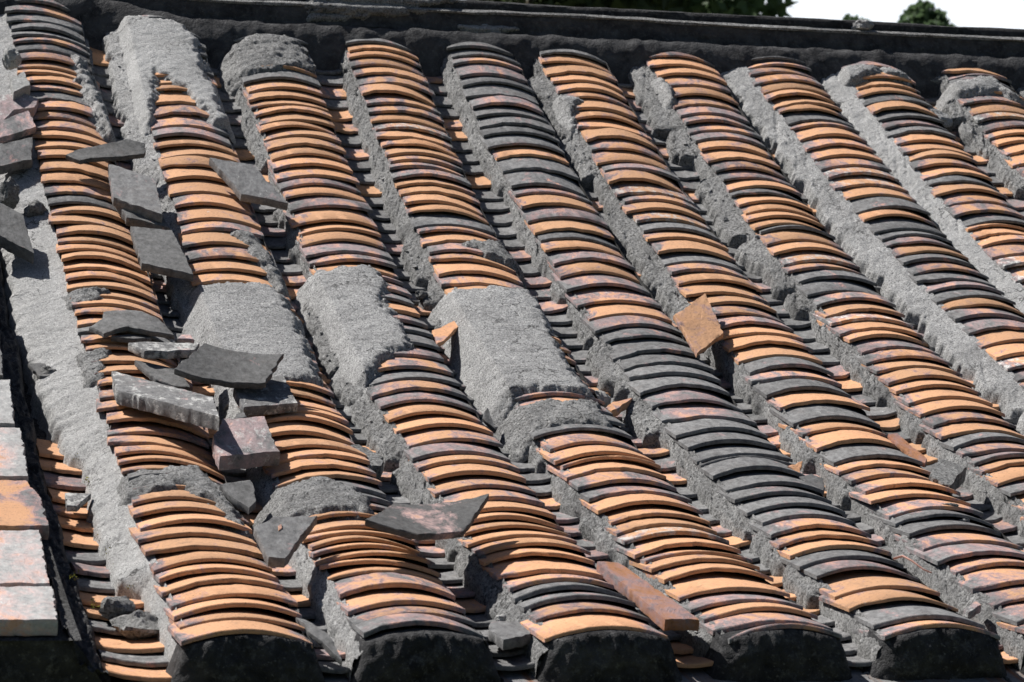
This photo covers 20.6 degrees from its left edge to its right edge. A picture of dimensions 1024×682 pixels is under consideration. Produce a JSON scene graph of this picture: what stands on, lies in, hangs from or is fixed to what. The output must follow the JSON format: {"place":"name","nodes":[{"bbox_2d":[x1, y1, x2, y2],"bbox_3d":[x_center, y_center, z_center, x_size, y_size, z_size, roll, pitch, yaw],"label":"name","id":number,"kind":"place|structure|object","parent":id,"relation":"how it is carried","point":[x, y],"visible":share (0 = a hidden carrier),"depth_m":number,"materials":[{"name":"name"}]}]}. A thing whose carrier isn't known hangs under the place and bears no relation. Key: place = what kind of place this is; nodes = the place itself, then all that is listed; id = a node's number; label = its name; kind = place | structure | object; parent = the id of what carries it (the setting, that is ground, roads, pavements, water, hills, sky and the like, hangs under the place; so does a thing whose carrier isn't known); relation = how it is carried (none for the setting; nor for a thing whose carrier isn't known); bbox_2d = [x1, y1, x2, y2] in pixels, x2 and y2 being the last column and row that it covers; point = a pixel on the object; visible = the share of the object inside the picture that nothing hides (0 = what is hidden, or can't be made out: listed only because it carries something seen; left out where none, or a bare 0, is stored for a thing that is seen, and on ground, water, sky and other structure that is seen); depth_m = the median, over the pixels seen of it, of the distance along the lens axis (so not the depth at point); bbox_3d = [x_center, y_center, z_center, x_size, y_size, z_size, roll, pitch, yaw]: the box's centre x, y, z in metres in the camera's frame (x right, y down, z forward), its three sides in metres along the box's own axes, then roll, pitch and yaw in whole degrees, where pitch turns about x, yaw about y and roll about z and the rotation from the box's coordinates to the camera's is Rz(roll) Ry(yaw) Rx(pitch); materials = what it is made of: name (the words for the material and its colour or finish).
{"place":"outdoors","nodes":[
{"label":"outdoors","id":0,"kind":"place"},
{"bbox_2d":[760,0,1023,28],"label":"sky","id":1,"kind":"structure","parent":0,"point":[962,13],"materials":[{"name":"white"}]},
{"label":"ground","id":2,"kind":"structure","parent":0,"visible":0},
{"bbox_2d":[24,159,862,681],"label":"house","id":3,"kind":"structure","parent":2,"relation":"on","point":[40,433],"depth_m":5.48,"materials":[{"name":"paint"}]},
{"bbox_2d":[0,261,110,681],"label":"verge parapet","id":4,"kind":"structure","parent":3,"relation":"on","point":[68,653],"depth_m":4.56,"materials":[{"name":"grey concrete"}]},
{"bbox_2d":[0,349,2,379],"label":"coping slab","id":5,"kind":"structure","parent":4,"relation":"on","point":[1,366],"depth_m":5.68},
{"bbox_2d":[0,379,14,427],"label":"coping slab","id":6,"kind":"structure","parent":4,"relation":"on","point":[6,413],"depth_m":5.47,"materials":[{"name":"white stone"}]},
{"bbox_2d":[0,427,27,481],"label":"coping slab","id":7,"kind":"structure","parent":4,"relation":"on","point":[13,464],"depth_m":5.20,"materials":[{"name":"grey stone"}]},
{"bbox_2d":[0,480,48,539],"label":"coping slab","id":8,"kind":"structure","parent":4,"relation":"on","point":[21,507],"depth_m":4.92,"materials":[{"name":"orange stone"}]},
{"bbox_2d":[0,530,49,586],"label":"coping slab","id":9,"kind":"structure","parent":4,"relation":"on","point":[22,560],"depth_m":4.64,"materials":[{"name":"grey stone"}]},
{"bbox_2d":[0,586,57,635],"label":"coping slab","id":10,"kind":"structure","parent":4,"relation":"on","point":[27,610],"depth_m":4.37,"materials":[{"name":"grey stone"}]},
{"bbox_2d":[36,439,171,681],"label":"tile gutter","id":11,"kind":"object","parent":3,"relation":"on","point":[145,660],"visible":0.5,"depth_m":4.94,"materials":[{"name":"ceramic"}]},
{"bbox_2d":[65,493,90,511],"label":"tile fragment","id":12,"kind":"object","parent":11,"relation":"on","point":[74,502],"visible":1,"depth_m":5.24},
{"bbox_2d":[69,453,132,607],"bbox_3d":[-0.770,0.327,5.085,0.121,0.308,0.893,1,-5,-15],"label":"moss","id":13,"kind":"object","parent":11,"relation":"on","point":[97,535],"visible":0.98,"depth_m":4.80,"materials":[{"name":"yellow"}]},
{"bbox_2d":[98,596,135,619],"bbox_3d":[-0.666,0.453,4.728,0.068,0.048,0.056,3,7,-33],"label":"mortar chunk","id":14,"kind":"object","parent":11,"relation":"on","point":[111,607],"visible":0.77,"depth_m":4.71,"materials":[{"name":"grey concrete"}]},
{"bbox_2d":[109,609,158,640],"bbox_3d":[-0.614,0.474,4.689,0.105,0.054,0.092,4,6,-42],"label":"mortar chunk","id":15,"kind":"object","parent":11,"relation":"on","point":[138,624],"visible":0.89,"depth_m":4.66,"materials":[{"name":"grey concrete"}]},
{"bbox_2d":[0,0,324,681],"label":"tile row","id":16,"kind":"object","parent":3,"relation":"on","point":[169,522],"visible":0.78,"depth_m":5.62,"materials":[{"name":"tile"}]},
{"bbox_2d":[0,176,19,208],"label":"stone","id":17,"kind":"object","parent":16,"relation":"on","point":[9,191],"visible":0.8,"depth_m":6.67,"materials":[{"name":"grey stone"}]},
{"bbox_2d":[2,48,21,69],"bbox_3d":[-1.303,-0.733,7.315,0.045,0.055,0.061,5,-7,-44],"label":"stone","id":18,"kind":"object","parent":16,"relation":"on","point":[11,58],"visible":1,"depth_m":7.30,"materials":[{"name":"grey stone"}]},
{"bbox_2d":[0,137,32,174],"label":"brick","id":19,"kind":"object","parent":16,"relation":"on","point":[15,155],"visible":1,"depth_m":6.88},
{"bbox_2d":[0,203,33,263],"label":"stone slab","id":20,"kind":"object","parent":16,"relation":"on","point":[15,239],"depth_m":6.43,"materials":[{"name":"grey stone"}]},
{"bbox_2d":[0,111,35,143],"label":"brick","id":21,"kind":"object","parent":16,"relation":"on","point":[18,126],"visible":1,"depth_m":7.02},
{"bbox_2d":[0,94,38,120],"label":"brick","id":22,"kind":"object","parent":16,"relation":"on","point":[9,106],"visible":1,"depth_m":7.12,"materials":[{"name":"brick"}]},
{"bbox_2d":[9,71,30,99],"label":"brick fragment","id":23,"kind":"object","parent":22,"relation":"on","point":[20,85],"visible":1,"depth_m":7.17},
{"bbox_2d":[24,199,47,216],"bbox_3d":[-1.129,-0.308,6.696,0.065,0.058,0.050,4,15,-41],"label":"mortar chunk","id":24,"kind":"object","parent":16,"relation":"on","point":[36,207],"visible":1,"depth_m":6.67,"materials":[{"name":"grey concrete"}]},
{"bbox_2d":[28,363,49,378],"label":"tile fragment","id":25,"kind":"object","parent":16,"relation":"on","point":[34,368],"visible":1,"depth_m":5.91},
{"bbox_2d":[40,365,56,373],"bbox_3d":[-0.977,0.074,5.917,0.042,0.044,0.043,2,-6,-22],"label":"mortar chunk","id":26,"kind":"object","parent":16,"relation":"on","point":[47,369],"visible":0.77,"depth_m":5.90,"materials":[{"name":"grey concrete"}]},
{"bbox_2d":[66,139,145,163],"bbox_3d":[-0.995,-0.461,6.902,0.202,0.022,0.146,1,27,-15],"label":"tile fragment","id":27,"kind":"object","parent":16,"relation":"on","point":[125,149],"visible":1,"depth_m":6.91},
{"bbox_2d":[111,334,150,342],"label":"tile fragment","id":28,"kind":"object","parent":16,"relation":"on","point":[129,338],"visible":0.94,"depth_m":5.95,"materials":[{"name":"grey ceramic"}]},
{"bbox_2d":[89,310,173,339],"bbox_3d":[-0.817,-0.034,6.018,0.176,0.023,0.142,1,19,-15],"label":"tile fragment","id":29,"kind":"object","parent":16,"relation":"on","point":[110,323],"visible":1,"depth_m":5.99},
{"bbox_2d":[112,204,169,229],"bbox_3d":[-0.878,-0.295,6.662,0.118,0.024,0.158,1,28,-15],"label":"paving slab","id":30,"kind":"object","parent":16,"relation":"on","point":[129,218],"depth_m":6.63,"materials":[{"name":"grey stone"}]},
{"bbox_2d":[108,163,162,222],"bbox_3d":[-0.905,-0.355,6.745,0.117,0.024,0.334,1,24,-15],"label":"paving slab","id":31,"kind":"object","parent":30,"relation":"on","point":[133,191],"depth_m":6.71,"materials":[{"name":"grey stone"}]},
{"bbox_2d":[130,226,192,281],"bbox_3d":[-0.805,-0.201,6.443,0.111,0.020,0.308,1,22,-15],"label":"paving slab","id":32,"kind":"object","parent":16,"relation":"on","point":[159,251],"depth_m":6.42,"materials":[{"name":"grey stone"}]},
{"bbox_2d":[134,360,189,390],"bbox_3d":[-0.719,0.072,5.782,0.093,0.014,0.170,1,18,-15],"label":"tile fragment","id":33,"kind":"object","parent":16,"relation":"on","point":[164,375],"visible":0.91,"depth_m":5.77,"materials":[{"name":"grey tile"}]},
{"bbox_2d":[128,342,199,358],"bbox_3d":[-0.722,0.020,5.873,0.152,0.019,0.091,1,12,-15],"label":"stone slab","id":34,"kind":"object","parent":16,"relation":"on","point":[156,350],"depth_m":5.85,"materials":[{"name":"grey stone"}]},
{"bbox_2d":[111,371,218,430],"bbox_3d":[-0.690,0.116,5.591,0.184,0.031,0.541,1,8,-15],"label":"brick","id":35,"kind":"object","parent":16,"relation":"on","point":[172,402],"visible":0.99,"depth_m":5.53,"materials":[{"name":"grey brick"}]},
{"bbox_2d":[177,334,193,342],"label":"tile fragment","id":36,"kind":"object","parent":16,"relation":"on","point":[187,338],"visible":1,"depth_m":6.03,"materials":[{"name":"ceramic"}]},
{"bbox_2d":[219,480,255,514],"bbox_3d":[-0.503,0.288,5.199,0.064,0.016,0.128,1,21,-15],"label":"tile fragment","id":37,"kind":"object","parent":16,"relation":"on","point":[240,495],"visible":1,"depth_m":5.20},
{"bbox_2d":[253,516,316,567],"bbox_3d":[-0.383,0.347,4.884,0.122,0.020,0.174,1,21,-15],"label":"tile fragment","id":38,"kind":"object","parent":16,"relation":"on","point":[278,548],"visible":1,"depth_m":4.88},
{"bbox_2d":[295,617,341,665],"bbox_3d":[-0.313,0.481,4.551,0.047,0.021,0.163,1,19,-15],"label":"tile fragment","id":39,"kind":"object","parent":16,"relation":"on","point":[320,637],"visible":1,"depth_m":4.54,"materials":[{"name":"grey ceramic"}]},
{"bbox_2d":[89,47,353,673],"bbox_3d":[-0.699,-0.145,6.133,0.181,1.647,3.213,1,-5,-15],"label":"tile gutter","id":40,"kind":"object","parent":3,"relation":"on","point":[293,587],"visible":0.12,"depth_m":5.73,"materials":[{"name":"grey tile"}]},
{"bbox_2d":[102,15,500,681],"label":"tile row","id":41,"kind":"object","parent":3,"relation":"on","point":[356,583],"visible":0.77,"depth_m":5.88,"materials":[{"name":"tile"}]},
{"bbox_2d":[235,412,246,418],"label":"tile fragment","id":42,"kind":"object","parent":41,"relation":"on","point":[240,415],"visible":0.65,"depth_m":5.57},
{"bbox_2d":[212,416,279,469],"bbox_3d":[-0.521,0.197,5.435,0.124,0.032,0.193,1,22,-15],"label":"brick","id":43,"kind":"object","parent":41,"relation":"on","point":[242,443],"visible":1,"depth_m":5.39,"materials":[{"name":"grey brick"}]},
{"bbox_2d":[209,158,287,209],"bbox_3d":[-0.645,-0.384,6.876,0.167,0.023,0.204,1,34,-15],"label":"paving slab","id":44,"kind":"object","parent":41,"relation":"on","point":[245,182],"depth_m":6.86,"materials":[{"name":"grey stone"}]},
{"bbox_2d":[233,374,297,415],"bbox_3d":[-0.506,0.109,5.720,0.120,0.022,0.202,1,19,-15],"label":"brick","id":45,"kind":"object","parent":41,"relation":"on","point":[275,395],"visible":0.91,"depth_m":5.67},
{"bbox_2d":[174,343,283,388],"bbox_3d":[-0.578,0.049,5.736,0.235,0.029,0.191,1,25,-15],"label":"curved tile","id":46,"kind":"object","parent":45,"relation":"on","point":[204,363],"visible":1,"depth_m":5.72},
{"bbox_2d":[365,494,488,540],"bbox_3d":[-0.145,0.312,4.990,0.267,0.033,0.212,1,12,-15],"label":"slab","id":47,"kind":"object","parent":41,"relation":"on","point":[442,521],"visible":1,"depth_m":4.98,"materials":[{"name":"grey stone"}]},
{"bbox_2d":[211,68,540,670],"bbox_3d":[-0.411,-0.134,6.203,0.170,1.631,3.192,1,-5,-15],"label":"tile gutter","id":48,"kind":"object","parent":3,"relation":"on","point":[514,659],"visible":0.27,"depth_m":5.78,"materials":[{"name":"grey tile"}]},
{"bbox_2d":[350,444,383,479],"bbox_3d":[-0.288,0.245,5.563,0.070,0.032,0.133,1,22,-15],"label":"mortar chunk","id":49,"kind":"object","parent":48,"relation":"in","point":[376,465],"visible":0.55,"depth_m":5.55,"materials":[{"name":"grey concrete"}]},
{"bbox_2d":[495,614,506,620],"bbox_3d":[-0.019,0.469,4.770,0.019,0.015,0.019,1,7,-14],"label":"stone","id":50,"kind":"object","parent":48,"relation":"on","point":[502,617],"visible":1,"depth_m":4.76,"materials":[{"name":"grey stone"}]},
{"bbox_2d":[488,621,530,649],"bbox_3d":[0.002,0.490,4.687,0.082,0.020,0.134,1,8,-15],"label":"tile fragment","id":51,"kind":"object","parent":48,"relation":"on","point":[503,635],"visible":0.99,"depth_m":4.66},
{"bbox_2d":[217,33,681,681],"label":"tile row","id":52,"kind":"object","parent":3,"relation":"on","point":[579,617],"visible":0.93,"depth_m":5.89,"materials":[{"name":"tile"}]},
{"bbox_2d":[432,321,457,345],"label":"tile fragment","id":53,"kind":"object","parent":52,"relation":"on","point":[442,335],"visible":0.95,"depth_m":6.31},
{"bbox_2d":[0,0,1023,98],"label":"roof ridge","id":54,"kind":"structure","parent":3,"relation":"on","point":[622,43],"depth_m":8.06,"materials":[{"name":"paint"}]},
{"bbox_2d":[851,19,873,29],"bbox_3d":[1.036,-0.931,8.340,0.076,0.042,0.043,-1,20,2],"label":"mortar chunk","id":55,"kind":"object","parent":54,"relation":"on","point":[861,24],"visible":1,"depth_m":8.33,"materials":[{"name":"grey concrete"}]},
{"bbox_2d":[315,69,713,667],"bbox_3d":[-0.123,-0.137,6.292,0.182,1.650,3.216,1,-5,-15],"label":"tile gutter","id":56,"kind":"object","parent":3,"relation":"on","point":[334,97],"visible":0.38,"depth_m":6.86,"materials":[{"name":"tile"}]},
{"bbox_2d":[415,290,427,300],"bbox_3d":[-0.212,-0.107,6.581,0.031,0.024,0.026,-2,-5,16],"label":"stone","id":57,"kind":"object","parent":56,"relation":"on","point":[420,295],"visible":1,"depth_m":6.57,"materials":[{"name":"grey stone"}]},
{"bbox_2d":[482,408,495,431],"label":"tile fragment","id":58,"kind":"object","parent":56,"relation":"on","point":[487,420],"visible":1,"depth_m":5.85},
{"bbox_2d":[596,561,699,630],"bbox_3d":[0.231,0.437,4.838,0.080,0.022,0.339,1,12,-15],"label":"brick","id":59,"kind":"object","parent":56,"relation":"on","point":[662,611],"visible":1,"depth_m":4.79,"materials":[{"name":"brown brick"}]},
{"bbox_2d":[114,66,987,632],"bbox_3d":[0.496,-0.101,6.380,2.448,1.509,3.015,1,-5,-15],"label":"grit","id":60,"kind":"object","parent":3,"relation":"on","point":[532,248],"visible":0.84,"depth_m":6.74,"materials":[{"name":"grey gravel"}]},
{"bbox_2d":[124,664,1023,681],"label":"eave edging","id":61,"kind":"object","parent":3,"relation":"on","point":[702,675],"visible":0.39,"depth_m":4.70,"materials":[{"name":"ceramic"}]},
{"bbox_2d":[339,38,851,681],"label":"tile row","id":62,"kind":"object","parent":3,"relation":"on","point":[519,374],"visible":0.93,"depth_m":5.96,"materials":[{"name":"tile"}]},
{"bbox_2d":[606,398,632,416],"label":"tile fragment","id":63,"kind":"object","parent":62,"relation":"on","point":[617,408],"visible":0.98,"depth_m":6.02,"materials":[{"name":"orange ceramic"}]},
{"bbox_2d":[425,76,871,666],"bbox_3d":[0.163,-0.124,6.359,0.177,1.634,3.196,1,-5,-15],"label":"tile gutter","id":64,"kind":"object","parent":3,"relation":"on","point":[497,212],"visible":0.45,"depth_m":6.67,"materials":[{"name":"tile"}]},
{"bbox_2d":[595,390,610,407],"bbox_3d":[0.189,0.127,6.131,0.059,0.040,0.054,2,12,-29],"label":"stone","id":65,"kind":"object","parent":64,"relation":"on","point":[603,396],"visible":0.43,"depth_m":6.12,"materials":[{"name":"grey stone"}]},
{"bbox_2d":[440,42,1006,680],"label":"tile row","id":66,"kind":"object","parent":3,"relation":"on","point":[810,548],"visible":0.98,"depth_m":5.98,"materials":[{"name":"tile"}]},
{"bbox_2d":[673,294,722,356],"bbox_3d":[0.429,-0.037,6.445,0.109,0.014,0.284,1,30,-15],"label":"square tile","id":67,"kind":"object","parent":66,"relation":"on","point":[697,323],"visible":1,"depth_m":6.43,"materials":[{"name":"orange ceramic"}]},
{"bbox_2d":[788,461,802,476],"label":"tile fragment","id":68,"kind":"object","parent":66,"relation":"on","point":[797,467],"visible":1,"depth_m":5.69,"materials":[{"name":"orange ceramic"}]},
{"bbox_2d":[798,474,824,495],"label":"tile fragment","id":69,"kind":"object","parent":66,"relation":"on","point":[814,480],"visible":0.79,"depth_m":5.64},
{"bbox_2d":[893,555,931,572],"bbox_3d":[0.720,0.402,5.067,0.074,0.033,0.008,-4,-6,34],"label":"dry twig","id":70,"kind":"object","parent":66,"relation":"on","point":[907,558],"visible":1,"depth_m":5.07,"materials":[{"name":"brown"}]},
{"bbox_2d":[963,601,980,618],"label":"tile fragment","id":71,"kind":"object","parent":66,"relation":"on","point":[972,610],"visible":0.96,"depth_m":4.94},
{"bbox_2d":[527,49,1023,674],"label":"tile row","id":72,"kind":"object","parent":3,"relation":"on","point":[759,355],"visible":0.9,"depth_m":6.34,"materials":[{"name":"tile"}]},
{"bbox_2d":[888,433,926,466],"bbox_3d":[0.828,0.228,5.878,0.046,0.011,0.139,1,25,-15],"label":"tile fragment","id":73,"kind":"object","parent":72,"relation":"on","point":[901,443],"visible":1,"depth_m":5.88,"materials":[{"name":"brown brick"}]},
{"bbox_2d":[927,458,966,495],"bbox_3d":[0.888,0.282,5.746,0.102,0.036,0.143,1,22,-15],"label":"mortar chunk","id":74,"kind":"object","parent":72,"relation":"on","point":[949,474],"visible":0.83,"depth_m":5.73,"materials":[{"name":"grey concrete"}]},
{"bbox_2d":[943,503,958,506],"bbox_3d":[0.859,0.323,5.525,0.035,0.012,0.017,-2,-6,21],"label":"stone","id":75,"kind":"object","parent":72,"relation":"on","point":[953,504],"visible":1,"depth_m":5.52,"materials":[{"name":"grey stone"}]},
{"bbox_2d":[958,518,969,522],"bbox_3d":[0.877,0.349,5.464,0.028,0.013,0.016,1,-5,-17],"label":"stone","id":76,"kind":"object","parent":72,"relation":"on","point":[965,520],"visible":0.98,"depth_m":5.46,"materials":[{"name":"grey stone"}]},
{"bbox_2d":[573,170,1017,663],"bbox_3d":[0.443,-0.121,6.437,0.181,1.637,3.201,1,-5,-15],"label":"tile gutter","id":77,"kind":"object","parent":3,"relation":"on","point":[766,429],"visible":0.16,"depth_m":6.10,"materials":[{"name":"tile"}]},
{"bbox_2d":[617,83,1023,557],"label":"tile gutter","id":78,"kind":"object","parent":3,"relation":"on","point":[885,419],"visible":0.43,"depth_m":6.61,"materials":[{"name":"tile"}]},
{"bbox_2d":[628,52,1023,536],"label":"tile row","id":79,"kind":"object","parent":3,"relation":"on","point":[814,272],"visible":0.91,"depth_m":6.91,"materials":[{"name":"tile"}]},
{"bbox_2d":[720,56,1023,434],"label":"tile row","id":80,"kind":"object","parent":3,"relation":"on","point":[876,221],"visible":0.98,"depth_m":7.28,"materials":[{"name":"ceramic"}]},
{"bbox_2d":[761,142,1019,433],"bbox_3d":[1.035,-0.120,6.608,0.180,1.659,3.228,1,-5,-15],"label":"tile gutter","id":81,"kind":"object","parent":3,"relation":"on","point":[805,200],"visible":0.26,"depth_m":7.04,"materials":[{"name":"tile"}]},
{"bbox_2d":[821,61,1023,313],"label":"tile row","id":82,"kind":"object","parent":3,"relation":"on","point":[942,177],"visible":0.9,"depth_m":7.70,"materials":[{"name":"tile"}]},
{"bbox_2d":[924,97,1023,224],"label":"tile gutter","id":83,"kind":"object","parent":3,"relation":"on","point":[1017,204],"visible":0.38,"depth_m":7.86,"materials":[{"name":"orange tile"}]},
{"bbox_2d":[926,107,952,128],"bbox_3d":[1.217,-0.637,8.088,0.099,0.065,0.086,3,19,-30],"label":"mortar chunk","id":84,"kind":"object","parent":83,"relation":"on","point":[946,119],"visible":0.53,"depth_m":8.07,"materials":[{"name":"grey concrete"}]},
{"bbox_2d":[930,60,1023,199],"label":"tile row","id":85,"kind":"object","parent":3,"relation":"on","point":[989,104],"visible":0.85,"depth_m":8.08,"materials":[{"name":"tile"}]},
{"bbox_2d":[1016,87,1023,97],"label":"tile row","id":86,"kind":"object","parent":3,"relation":"on","point":[1020,91],"visible":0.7,"depth_m":8.33,"materials":[{"name":"ceramic"}]},
{"bbox_2d":[477,0,701,12],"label":"broadleaf tree","id":87,"kind":"object","parent":2,"relation":"on","point":[663,5],"visible":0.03,"depth_m":35.63,"materials":[{"name":"green plant"}]},
{"bbox_2d":[674,0,799,16],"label":"broadleaf tree","id":88,"kind":"object","parent":2,"relation":"on","point":[774,8],"visible":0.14,"depth_m":37.19,"materials":[{"name":"green plant"}]},
{"bbox_2d":[842,13,869,20],"bbox_3d":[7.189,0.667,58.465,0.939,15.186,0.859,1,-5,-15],"label":"broadleaf tree","id":89,"kind":"object","parent":2,"relation":"on","point":[848,17],"visible":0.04,"depth_m":59.07,"materials":[{"name":"green plant"}]},
{"bbox_2d":[897,0,956,26],"bbox_3d":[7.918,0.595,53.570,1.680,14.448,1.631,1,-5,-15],"label":"broadleaf tree","id":90,"kind":"object","parent":2,"relation":"on","point":[920,12],"visible":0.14,"depth_m":53.92,"materials":[{"name":"green plant"}]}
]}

